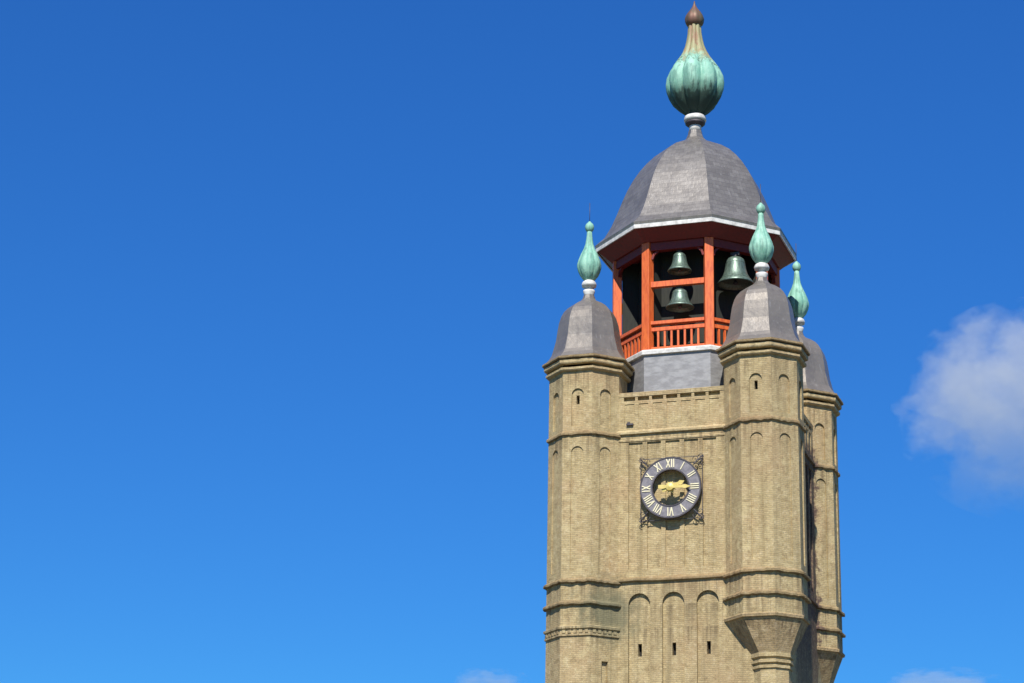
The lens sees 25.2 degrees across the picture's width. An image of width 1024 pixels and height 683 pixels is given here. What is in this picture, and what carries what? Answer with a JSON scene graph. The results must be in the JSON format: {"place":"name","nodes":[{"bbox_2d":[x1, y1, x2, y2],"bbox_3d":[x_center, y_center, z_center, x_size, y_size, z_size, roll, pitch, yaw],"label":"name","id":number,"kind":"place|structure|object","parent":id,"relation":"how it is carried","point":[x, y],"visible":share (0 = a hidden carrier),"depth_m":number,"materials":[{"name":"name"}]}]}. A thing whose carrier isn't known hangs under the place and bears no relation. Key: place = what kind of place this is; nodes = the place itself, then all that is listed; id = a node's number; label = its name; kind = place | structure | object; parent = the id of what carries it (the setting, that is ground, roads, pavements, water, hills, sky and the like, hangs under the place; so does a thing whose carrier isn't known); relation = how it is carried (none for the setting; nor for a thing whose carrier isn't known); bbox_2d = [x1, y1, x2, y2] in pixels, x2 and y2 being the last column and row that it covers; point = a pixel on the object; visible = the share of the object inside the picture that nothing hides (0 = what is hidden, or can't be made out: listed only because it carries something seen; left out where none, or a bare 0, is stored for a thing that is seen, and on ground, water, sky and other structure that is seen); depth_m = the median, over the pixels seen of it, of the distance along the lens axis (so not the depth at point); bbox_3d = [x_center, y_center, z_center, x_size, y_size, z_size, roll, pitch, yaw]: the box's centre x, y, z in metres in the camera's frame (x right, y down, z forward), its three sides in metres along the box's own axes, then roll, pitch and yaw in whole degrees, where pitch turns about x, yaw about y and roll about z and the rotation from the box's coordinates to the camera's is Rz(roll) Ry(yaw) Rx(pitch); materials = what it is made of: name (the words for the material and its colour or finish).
{"place":"outdoors","nodes":[
{"label":"outdoors","id":0,"kind":"place"},
{"bbox_2d":[0,0,1023,682],"label":"sky","id":1,"kind":"structure","parent":0,"point":[286,287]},
{"label":"square paving","id":2,"kind":"structure","parent":0,"visible":0},
{"bbox_2d":[542,1,845,682],"bbox_3d":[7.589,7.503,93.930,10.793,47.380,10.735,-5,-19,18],"label":"bell tower","id":3,"kind":"structure","parent":2,"relation":"on","point":[740,582],"depth_m":90.89,"materials":[{"name":"yellow brick"}]},
{"bbox_2d":[639,454,703,522],"bbox_3d":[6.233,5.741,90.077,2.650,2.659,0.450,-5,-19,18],"label":"clock","id":4,"kind":"object","parent":3,"relation":"attached to","point":[654,471],"depth_m":90.00,"materials":[{"name":"metal"}]},
{"bbox_2d":[666,286,693,312],"bbox_3d":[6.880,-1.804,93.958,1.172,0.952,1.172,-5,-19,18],"label":"bell","id":5,"kind":"object","parent":3,"relation":"hanging from","point":[679,302],"visible":1,"depth_m":93.78,"materials":[{"name":"green metal"}]},
{"bbox_2d":[668,250,691,275],"bbox_3d":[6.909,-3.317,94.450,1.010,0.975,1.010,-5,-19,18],"label":"bell","id":6,"kind":"object","parent":3,"relation":"hanging from","point":[679,266],"visible":1,"depth_m":94.27,"materials":[{"name":"green metal"}]},
{"bbox_2d":[717,252,753,290],"bbox_3d":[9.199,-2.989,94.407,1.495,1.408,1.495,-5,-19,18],"label":"bell","id":7,"kind":"object","parent":3,"relation":"hanging from","point":[735,276],"visible":0.99,"depth_m":94.15,"materials":[{"name":"green metal"}]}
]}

